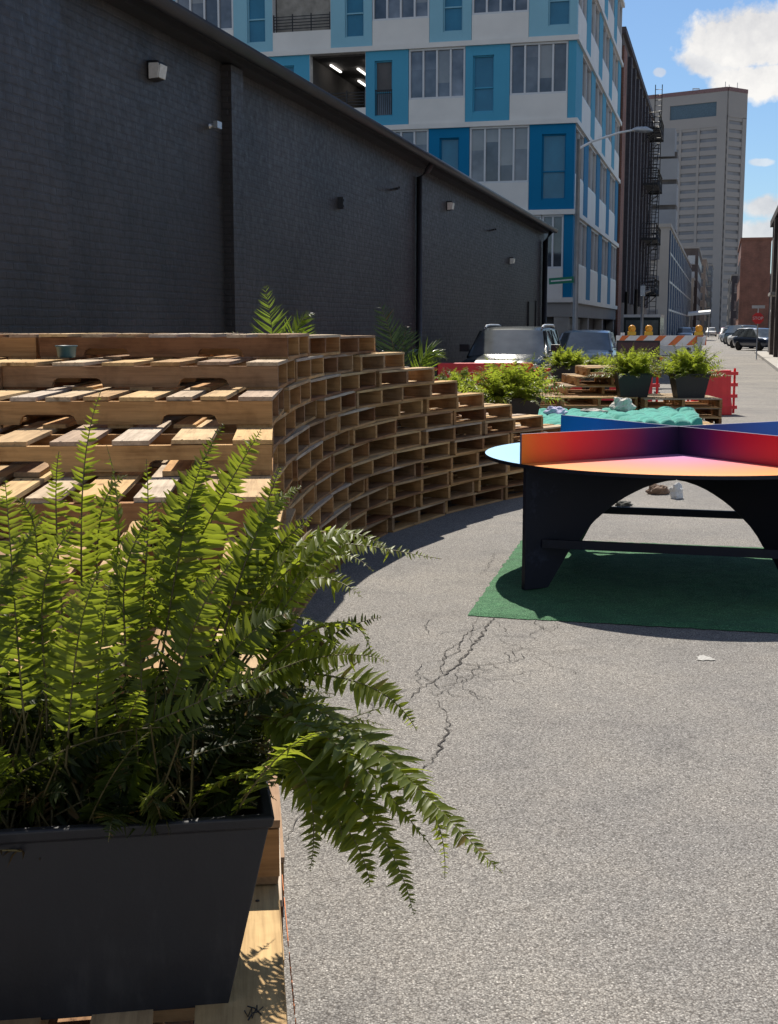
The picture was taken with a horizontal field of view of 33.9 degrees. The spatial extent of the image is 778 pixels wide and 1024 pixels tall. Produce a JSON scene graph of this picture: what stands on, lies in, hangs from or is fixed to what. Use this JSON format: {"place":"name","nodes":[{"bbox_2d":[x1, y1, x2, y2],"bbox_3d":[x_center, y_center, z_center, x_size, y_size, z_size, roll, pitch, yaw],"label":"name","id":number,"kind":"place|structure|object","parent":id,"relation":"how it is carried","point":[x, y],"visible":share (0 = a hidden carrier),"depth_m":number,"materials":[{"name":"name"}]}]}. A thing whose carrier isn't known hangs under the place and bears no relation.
{"place":"outdoors","nodes":[
{"label":"outdoors","id":0,"kind":"place"},
{"bbox_2d":[173,0,624,336],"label":"apartment building","id":1,"kind":"structure","parent":0,"point":[513,101],"depth_m":51.42,"materials":[{"name":"white"}]},
{"bbox_2d":[175,0,233,29],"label":"window","id":2,"kind":"structure","parent":1,"relation":"in","point":[219,13],"depth_m":53.25,"materials":[{"name":"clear glass"}]},
{"bbox_2d":[372,0,429,20],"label":"window","id":3,"kind":"structure","parent":1,"relation":"in","point":[382,10],"depth_m":51.33,"materials":[{"name":"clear glass"}]},
{"bbox_2d":[409,46,465,99],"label":"window","id":4,"kind":"structure","parent":1,"relation":"in","point":[434,73],"depth_m":51.30,"materials":[{"name":"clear glass"}]},
{"bbox_2d":[469,125,529,183],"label":"window","id":5,"kind":"structure","parent":1,"relation":"in","point":[498,154],"depth_m":51.13,"materials":[{"name":"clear glass"}]},
{"bbox_2d":[472,0,528,14],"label":"window","id":6,"kind":"structure","parent":1,"relation":"in","point":[479,7],"depth_m":50.35,"materials":[{"name":"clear glass"}]},
{"bbox_2d":[510,41,568,94],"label":"window","id":7,"kind":"structure","parent":1,"relation":"in","point":[537,67],"depth_m":50.28,"materials":[{"name":"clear glass"}]},
{"bbox_2d":[542,215,563,268],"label":"window","id":8,"kind":"structure","parent":1,"relation":"in","point":[555,240],"depth_m":51.05,"materials":[{"name":"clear glass"}]},
{"bbox_2d":[193,332,777,1023],"bbox_3d":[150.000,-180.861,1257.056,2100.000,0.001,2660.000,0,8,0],"label":"ground","id":9,"kind":"structure","parent":0,"point":[613,800],"depth_m":4.14,"materials":[{"name":"asphalt"}]},
{"bbox_2d":[226,285,316,334],"bbox_3d":[-1.057,-1.093,11.608,0.935,1.929,1.136,0,8,0],"label":"potted fern","id":10,"kind":"object","parent":9,"relation":"on","point":[295,325],"visible":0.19,"depth_m":11.51,"materials":[{"name":"plant"}]},
{"bbox_2d":[0,0,557,423],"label":"brick building","id":11,"kind":"structure","parent":9,"relation":"on","point":[169,166],"depth_m":15.29,"materials":[{"name":"brick"}]},
{"bbox_2d":[350,518,387,553],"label":"pallet","id":12,"kind":"object","parent":9,"relation":"on","point":[378,529],"visible":0.08,"depth_m":9.57,"materials":[{"name":"brown wood"}]},
{"bbox_2d":[366,495,415,525],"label":"pallet","id":13,"kind":"object","parent":12,"relation":"on","point":[385,510],"visible":0.1,"depth_m":9.69,"materials":[{"name":"brown wood"}]},
{"bbox_2d":[349,486,387,517],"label":"pallet","id":14,"kind":"object","parent":13,"relation":"on","point":[365,502],"visible":0.06,"depth_m":9.16,"materials":[{"name":"brown wood"}]},
{"bbox_2d":[330,479,364,510],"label":"pallet","id":15,"kind":"object","parent":14,"relation":"on","point":[345,494],"visible":0.06,"depth_m":8.60,"materials":[{"name":"brown wood"}]},
{"bbox_2d":[314,468,344,503],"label":"pallet","id":16,"kind":"object","parent":15,"relation":"on","point":[330,483],"visible":0.02,"depth_m":8.10,"materials":[{"name":"brown wood"}]},
{"bbox_2d":[298,455,330,492],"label":"pallet","id":17,"kind":"object","parent":16,"relation":"on","point":[318,472],"visible":0.02,"depth_m":7.61,"materials":[{"name":"brown wood"}]},
{"bbox_2d":[292,441,322,480],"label":"pallet","id":18,"kind":"object","parent":17,"relation":"on","point":[308,460],"visible":0.02,"depth_m":7.09,"materials":[{"name":"brown wood"}]},
{"bbox_2d":[277,425,309,466],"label":"pallet","id":19,"kind":"object","parent":18,"relation":"on","point":[293,446],"visible":0.06,"depth_m":6.59,"materials":[{"name":"brown wood"}]},
{"bbox_2d":[323,430,349,458],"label":"pallet","id":20,"kind":"object","parent":17,"relation":"on","point":[335,443],"visible":0.02,"depth_m":8.24,"materials":[{"name":"brown wood"}]},
{"bbox_2d":[305,415,337,446],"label":"pallet","id":21,"kind":"object","parent":20,"relation":"on","point":[321,429],"visible":0.06,"depth_m":7.67,"materials":[{"name":"brown wood"}]},
{"bbox_2d":[295,400,316,428],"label":"pallet","id":22,"kind":"object","parent":21,"relation":"on","point":[306,413],"visible":0.02,"depth_m":7.30,"materials":[{"name":"brown wood"}]},
{"bbox_2d":[59,379,310,412],"bbox_3d":[-1.070,-0.617,6.681,1.226,0.128,1.029,0,8,2],"label":"pallet","id":23,"kind":"object","parent":22,"relation":"on","point":[297,395],"visible":0.06,"depth_m":6.63,"materials":[{"name":"brown wood"}]},
{"bbox_2d":[2,357,295,390],"bbox_3d":[-1.101,-0.674,6.157,1.226,0.130,1.030,0,8,0],"label":"pallet","id":24,"kind":"object","parent":23,"relation":"on","point":[151,373],"visible":0.84,"depth_m":5.66,"materials":[{"name":"brown wood"}]},
{"bbox_2d":[368,470,448,500],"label":"pallet","id":25,"kind":"object","parent":13,"relation":"on","point":[413,486],"visible":0.11,"depth_m":10.13,"materials":[{"name":"brown wood"}]},
{"bbox_2d":[365,464,415,491],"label":"pallet","id":26,"kind":"object","parent":25,"relation":"on","point":[389,478],"visible":0.08,"depth_m":9.66,"materials":[{"name":"brown wood"}]},
{"bbox_2d":[345,452,393,482],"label":"pallet","id":27,"kind":"object","parent":26,"relation":"on","point":[370,466],"visible":0.06,"depth_m":9.13,"materials":[{"name":"brown wood"}]},
{"bbox_2d":[331,442,369,472],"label":"pallet","id":28,"kind":"object","parent":27,"relation":"on","point":[348,456],"visible":0.03,"depth_m":8.65,"materials":[{"name":"brown wood"}]},
{"bbox_2d":[369,442,449,466],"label":"pallet","id":29,"kind":"object","parent":26,"relation":"on","point":[413,455],"visible":0.07,"depth_m":10.16,"materials":[{"name":"brown wood"}]},
{"bbox_2d":[369,431,420,455],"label":"pallet","id":30,"kind":"object","parent":29,"relation":"on","point":[412,439],"visible":0.05,"depth_m":9.72,"materials":[{"name":"brown wood"}]},
{"bbox_2d":[349,418,396,445],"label":"pallet","id":31,"kind":"object","parent":30,"relation":"on","point":[376,430],"visible":0.06,"depth_m":9.20,"materials":[{"name":"brown wood"}]},
{"bbox_2d":[338,406,375,432],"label":"pallet","id":32,"kind":"object","parent":31,"relation":"on","point":[353,419],"visible":0.02,"depth_m":8.70,"materials":[{"name":"brown wood"}]},
{"bbox_2d":[316,391,355,417],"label":"pallet","id":33,"kind":"object","parent":32,"relation":"on","point":[337,404],"visible":0.04,"depth_m":8.18,"materials":[{"name":"brown wood"}]},
{"bbox_2d":[215,374,341,401],"bbox_3d":[-0.980,-0.768,7.787,1.224,0.129,1.031,1,8,8],"label":"pallet","id":34,"kind":"object","parent":33,"relation":"on","point":[325,386],"visible":0.06,"depth_m":7.70,"materials":[{"name":"brown wood"}]},
{"bbox_2d":[88,355,323,381],"bbox_3d":[-1.048,-0.823,7.258,1.226,0.129,1.027,1,8,5],"label":"pallet","id":35,"kind":"object","parent":34,"relation":"on","point":[310,367],"visible":0.05,"depth_m":7.18,"materials":[{"name":"brown wood"}]},
{"bbox_2d":[39,333,308,359],"bbox_3d":[-1.082,-0.877,6.723,1.228,0.129,1.030,0,8,2],"label":"pallet","id":36,"kind":"object","parent":35,"relation":"on","point":[162,346],"visible":1,"depth_m":6.23,"materials":[{"name":"brown wood"}]},
{"bbox_2d":[367,501,444,531],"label":"pallet","id":37,"kind":"object","parent":9,"relation":"on","point":[410,518],"visible":0.19,"depth_m":10.16,"materials":[{"name":"brown wood"}]},
{"bbox_2d":[395,481,473,506],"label":"pallet","id":38,"kind":"object","parent":37,"relation":"on","point":[445,494],"visible":0.19,"depth_m":10.64,"materials":[{"name":"brown wood"}]},
{"bbox_2d":[371,302,446,379],"bbox_3d":[0.175,-1.236,13.030,0.842,1.803,0.779,0,8,0],"label":"potted palm","id":39,"kind":"object","parent":9,"relation":"on","point":[428,355],"visible":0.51,"depth_m":12.82,"materials":[{"name":"plant"}]},
{"bbox_2d":[286,555,593,850],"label":"ground cracks","id":40,"kind":"object","parent":9,"relation":"on","point":[460,661],"visible":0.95,"depth_m":5.83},
{"bbox_2d":[423,485,502,513],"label":"pallet","id":41,"kind":"object","parent":9,"relation":"on","point":[469,501],"visible":0.13,"depth_m":11.13,"materials":[{"name":"brown wood"}]},
{"bbox_2d":[481,478,522,499],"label":"pallet","id":42,"kind":"object","parent":9,"relation":"on","point":[517,488],"visible":0.12,"depth_m":11.74,"materials":[{"name":"brown wood"}]},
{"bbox_2d":[453,466,522,492],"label":"pallet","id":43,"kind":"object","parent":42,"relation":"on","point":[498,482],"visible":0.22,"depth_m":11.48,"materials":[{"name":"brown wood"}]},
{"bbox_2d":[423,458,507,484],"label":"pallet","id":44,"kind":"object","parent":43,"relation":"on","point":[472,473],"visible":0.16,"depth_m":11.07,"materials":[{"name":"brown wood"}]},
{"bbox_2d":[397,452,478,476],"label":"pallet","id":45,"kind":"object","parent":44,"relation":"on","point":[445,464],"visible":0.12,"depth_m":10.61,"materials":[{"name":"brown wood"}]},
{"bbox_2d":[459,324,562,388],"bbox_3d":[2.656,-3.166,27.008,2.100,1.608,4.535,2,9,14],"label":"parked car","id":46,"kind":"object","parent":9,"relation":"on","point":[523,343],"visible":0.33,"depth_m":26.29,"materials":[{"name":"white metal"}]},
{"bbox_2d":[559,330,615,364],"bbox_3d":[5.926,-4.731,38.301,2.160,1.462,4.435,2,9,14],"label":"parked car","id":47,"kind":"object","parent":9,"relation":"on","point":[592,342],"visible":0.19,"depth_m":37.46,"materials":[{"name":"blue metal"}]},
{"bbox_2d":[549,127,652,329],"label":"street lamp","id":48,"kind":"object","parent":9,"relation":"on","point":[574,279],"visible":0.88,"depth_m":48.90,"materials":[{"name":"metal"}]},
{"bbox_2d":[468,540,777,632],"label":"turf mat","id":49,"kind":"object","parent":9,"relation":"on","point":[726,593],"visible":0.74,"depth_m":7.46,"materials":[{"name":"carpet"}]},
{"bbox_2d":[485,415,777,589],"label":"round table","id":50,"kind":"object","parent":49,"relation":"on","point":[581,475],"visible":1,"depth_m":7.54,"materials":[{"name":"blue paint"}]},
{"bbox_2d":[614,26,663,340],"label":"brick building","id":51,"kind":"structure","parent":9,"relation":"on","point":[638,188],"depth_m":82.58,"materials":[{"name":"brick"}]},
{"bbox_2d":[616,325,706,364],"bbox_3d":[6.978,-4.002,32.814,2.290,1.596,1.300,0,8,3],"label":"barricade","id":52,"kind":"object","parent":9,"relation":"on","point":[698,337],"visible":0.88,"depth_m":32.69,"materials":[{"name":"white paint"}]},
{"bbox_2d":[651,128,678,232],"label":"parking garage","id":53,"kind":"structure","parent":9,"relation":"on","point":[668,166],"depth_m":159.79,"materials":[{"name":"concrete"}]},
{"bbox_2d":[647,223,691,334],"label":"office building","id":54,"kind":"structure","parent":9,"relation":"on","point":[673,266],"depth_m":138.26,"materials":[{"name":"concrete"}]},
{"bbox_2d":[685,368,737,414],"bbox_3d":[5.740,-2.146,22.727,0.920,0.820,0.360,-1,8,-6],"label":"barrier","id":55,"kind":"object","parent":9,"relation":"on","point":[721,386],"visible":0.46,"depth_m":22.64,"materials":[{"name":"red plastic"}]},
{"bbox_2d":[768,206,777,356],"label":"brick building","id":56,"kind":"structure","parent":9,"relation":"on","point":[773,329],"depth_m":65.05,"materials":[{"name":"brown brick"}]},
{"bbox_2d":[553,404,637,409],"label":"pallet","id":57,"kind":"object","parent":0,"point":[587,407],"visible":0.24,"depth_m":16.99,"materials":[{"name":"brown wood"}]},
{"bbox_2d":[550,393,637,406],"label":"pallet","id":58,"kind":"object","parent":57,"relation":"on","point":[596,400],"visible":0.48,"depth_m":17.08,"materials":[{"name":"brown wood"}]},
{"bbox_2d":[577,343,669,396],"bbox_3d":[3.239,-1.907,17.053,1.354,0.737,1.076,0,8,0],"label":"potted fern","id":59,"kind":"object","parent":58,"relation":"on","point":[633,375],"visible":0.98,"depth_m":16.99,"materials":[{"name":"plant"}]},
{"bbox_2d":[648,82,747,331],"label":"tower","id":60,"kind":"structure","parent":0,"point":[710,125],"depth_m":401.95,"materials":[{"name":"concrete"}]},
{"bbox_2d":[622,0,777,273],"label":"sky","id":61,"kind":"structure","parent":0,"point":[679,45],"materials":[{"name":"blue"}]},
{"bbox_2d":[702,420,712,424],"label":"pallet","id":62,"kind":"object","parent":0,"point":[706,422],"visible":0.15,"depth_m":15.71,"materials":[{"name":"brown wood"}]},
{"bbox_2d":[601,406,702,425],"bbox_3d":[3.310,-1.120,15.302,1.379,0.177,2.669,0,8,0],"label":"cushion","id":63,"kind":"object","parent":62,"relation":"on","point":[679,416],"visible":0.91,"depth_m":14.99,"materials":[{"name":"teal fabric"}]},
{"bbox_2d":[700,417,721,423],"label":"pallet","id":64,"kind":"object","parent":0,"point":[717,420],"visible":0.14,"depth_m":16.75,"materials":[{"name":"brown wood"}]},
{"bbox_2d":[637,405,721,416],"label":"pallet","id":65,"kind":"object","parent":64,"relation":"on","point":[708,412],"visible":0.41,"depth_m":17.01,"materials":[{"name":"brown wood"}]},
{"bbox_2d":[638,394,722,407],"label":"pallet","id":66,"kind":"object","parent":65,"relation":"on","point":[707,401],"visible":0.65,"depth_m":16.98,"materials":[{"name":"brown wood"}]},
{"bbox_2d":[652,340,732,397],"bbox_3d":[3.955,-1.925,16.985,1.212,0.791,1.078,0,8,-3],"label":"potted fern","id":67,"kind":"object","parent":66,"relation":"on","point":[689,374],"visible":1,"depth_m":16.79,"materials":[{"name":"plant"}]},
{"bbox_2d":[736,237,772,327],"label":"brick building","id":68,"kind":"structure","parent":0,"point":[753,275],"depth_m":194.34,"materials":[{"name":"red brick"}]},
{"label":"pallet","id":69,"kind":"object","parent":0,"visible":0},
{"bbox_2d":[0,357,33,389],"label":"pallet","id":70,"kind":"object","parent":69,"relation":"on","point":[1,370],"visible":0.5,"depth_m":5.99,"materials":[{"name":"brown wood"}]},
{"bbox_2d":[0,333,67,358],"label":"pallet","id":71,"kind":"object","parent":70,"relation":"on","point":[19,345],"visible":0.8,"depth_m":6.27,"materials":[{"name":"brown wood"}]},
{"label":"pallet","id":72,"kind":"object","parent":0,"visible":0},
{"bbox_2d":[537,383,569,392],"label":"pallet","id":73,"kind":"object","parent":72,"relation":"on","point":[553,390],"visible":0.02,"depth_m":20.43,"materials":[{"name":"brown wood"}]},
{"bbox_2d":[540,345,591,384],"bbox_3d":[2.808,-2.361,20.387,0.912,0.678,0.891,-4,9,-28],"label":"potted fern","id":74,"kind":"object","parent":73,"relation":"on","point":[566,361],"visible":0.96,"depth_m":20.24,"materials":[{"name":"plant"}]},
{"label":"pallet","id":75,"kind":"object","parent":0,"visible":0},
{"bbox_2d":[455,353,573,421],"bbox_3d":[1.258,-1.290,13.418,1.450,0.806,1.409,0,8,-3],"label":"potted fern","id":76,"kind":"object","parent":75,"relation":"on","point":[519,390],"visible":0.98,"depth_m":13.28,"materials":[{"name":"plant"}]},
{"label":"pallet","id":77,"kind":"object","parent":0,"visible":0},
{"bbox_2d":[43,886,284,1023],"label":"pallet","id":78,"kind":"object","parent":77,"relation":"on","point":[185,1014],"visible":0.02,"depth_m":2.37,"materials":[{"name":"brown wood"}]},
{"bbox_2d":[0,875,295,1023],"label":"pallet","id":79,"kind":"object","parent":78,"relation":"on","point":[258,994],"visible":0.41,"depth_m":2.05,"materials":[{"name":"brown wood"}]},
{"bbox_2d":[0,391,501,1020],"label":"potted fern","id":80,"kind":"object","parent":79,"relation":"on","point":[136,821],"visible":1,"depth_m":1.94,"materials":[{"name":"green plant"}]},
{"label":"pallet","id":81,"kind":"object","parent":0,"visible":0},
{"bbox_2d":[479,452,522,472],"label":"pallet","id":82,"kind":"object","parent":81,"relation":"on","point":[515,469],"visible":0.03,"depth_m":11.65,"materials":[{"name":"brown wood"}]},
{"bbox_2d":[453,443,493,463],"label":"pallet","id":83,"kind":"object","parent":82,"relation":"on","point":[485,460],"depth_m":11.26,"materials":[{"name":"brown wood"}]},
{"bbox_2d":[428,433,509,455],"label":"pallet","id":84,"kind":"object","parent":83,"relation":"on","point":[474,444],"visible":0.11,"depth_m":11.05,"materials":[{"name":"brown wood"}]},
{"bbox_2d":[397,422,481,444],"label":"pallet","id":85,"kind":"object","parent":84,"relation":"on","point":[448,433],"visible":0.16,"depth_m":10.62,"materials":[{"name":"brown wood"}]},
{"bbox_2d":[375,411,452,433],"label":"pallet","id":86,"kind":"object","parent":85,"relation":"on","point":[419,422],"visible":0.12,"depth_m":10.24,"materials":[{"name":"brown wood"}]},
{"bbox_2d":[375,399,422,420],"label":"pallet","id":87,"kind":"object","parent":86,"relation":"on","point":[394,410],"visible":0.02,"depth_m":9.77,"materials":[{"name":"brown wood"}]},
{"bbox_2d":[355,386,403,408],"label":"pallet","id":88,"kind":"object","parent":87,"relation":"on","point":[373,397],"visible":0.05,"depth_m":9.24,"materials":[{"name":"brown wood"}]},
{"bbox_2d":[341,371,375,392],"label":"pallet","id":89,"kind":"object","parent":88,"relation":"on","point":[354,381],"visible":0.07,"depth_m":8.75,"materials":[{"name":"brown wood"}]},
{"bbox_2d":[322,354,352,375],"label":"pallet","id":90,"kind":"object","parent":89,"relation":"on","point":[338,364],"visible":0.02,"depth_m":8.25,"materials":[{"name":"brown wood"}]},
{"bbox_2d":[203,334,340,356],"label":"pallet","id":91,"kind":"object","parent":90,"relation":"on","point":[324,344],"visible":0.08,"depth_m":7.74,"materials":[{"name":"brown wood"}]},
{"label":"pallet","id":92,"kind":"object","parent":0,"visible":0},
{"bbox_2d":[256,740,279,884],"bbox_3d":[-0.865,0.574,2.827,1.226,0.128,1.028,-1,8,-6],"label":"pallet","id":93,"kind":"object","parent":92,"relation":"on","point":[269,871],"visible":0.02,"depth_m":2.39,"materials":[{"name":"brown wood"}]},
{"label":"pallet","id":94,"kind":"object","parent":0,"visible":0},
{"bbox_2d":[488,422,560,443],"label":"pallet","id":95,"kind":"object","parent":94,"relation":"on","point":[551,428],"visible":0.24,"depth_m":12.03,"materials":[{"name":"brown wood"}]},
{"bbox_2d":[456,413,542,435],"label":"pallet","id":96,"kind":"object","parent":95,"relation":"on","point":[507,425],"visible":0.25,"depth_m":11.53,"materials":[{"name":"brown wood"}]},
{"bbox_2d":[429,403,511,424],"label":"pallet","id":97,"kind":"object","parent":96,"relation":"on","point":[495,412],"visible":0.17,"depth_m":11.17,"materials":[{"name":"brown wood"}]},
{"bbox_2d":[404,392,483,413],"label":"pallet","id":98,"kind":"object","parent":97,"relation":"on","point":[472,400],"visible":0.12,"depth_m":10.72,"materials":[{"name":"brown wood"}]},
{"bbox_2d":[383,380,457,400],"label":"pallet","id":99,"kind":"object","parent":98,"relation":"on","point":[445,388],"visible":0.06,"depth_m":10.28,"materials":[{"name":"brown wood"}]},
{"bbox_2d":[376,366,434,387],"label":"pallet","id":100,"kind":"object","parent":99,"relation":"on","point":[411,375],"visible":0.15,"depth_m":9.76,"materials":[{"name":"brown wood"}]},
{"bbox_2d":[352,352,404,372],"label":"pallet","id":101,"kind":"object","parent":100,"relation":"on","point":[373,362],"visible":0.14,"depth_m":9.28,"materials":[{"name":"brown wood"}]},
{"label":"pallet","id":102,"kind":"object","parent":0,"visible":0},
{"bbox_2d":[11,608,267,699],"bbox_3d":[-0.921,0.364,3.378,1.228,0.129,1.030,-1,8,-5],"label":"pallet","id":103,"kind":"object","parent":102,"relation":"on","point":[252,663],"visible":0.02,"depth_m":3.20,"materials":[{"name":"brown wood"}]},
{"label":"pallet","id":104,"kind":"object","parent":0,"visible":0},
{"bbox_2d":[0,520,270,617],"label":"pallet","id":105,"kind":"object","parent":104,"relation":"on","point":[73,570],"visible":0.04,"depth_m":3.85,"materials":[{"name":"brown wood"}]},
{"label":"pallet","id":106,"kind":"object","parent":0,"visible":0},
{"bbox_2d":[0,463,273,538],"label":"pallet","id":107,"kind":"object","parent":106,"relation":"on","point":[35,490],"visible":0.46,"depth_m":4.17,"materials":[{"name":"brown wood"}]},
{"bbox_2d":[0,419,273,476],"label":"pallet","id":108,"kind":"object","parent":107,"relation":"on","point":[132,449],"visible":0.76,"depth_m":4.55,"materials":[{"name":"brown wood"}]},
{"bbox_2d":[0,385,283,428],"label":"pallet","id":109,"kind":"object","parent":108,"relation":"on","point":[128,407],"visible":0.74,"depth_m":5.10,"materials":[{"name":"brown wood"}]},
{"bbox_2d":[0,445,277,476],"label":"pallet","id":110,"kind":"object","parent":106,"relation":"on","point":[156,463],"visible":0.09,"depth_m":5.12,"materials":[{"name":"brown wood"}]},
{"bbox_2d":[20,410,295,447],"bbox_3d":[-1.107,-0.414,6.129,1.224,0.128,1.022,0,8,1],"label":"pallet","id":111,"kind":"object","parent":110,"relation":"on","point":[284,426],"visible":0.02,"depth_m":6.11,"materials":[{"name":"brown wood"}]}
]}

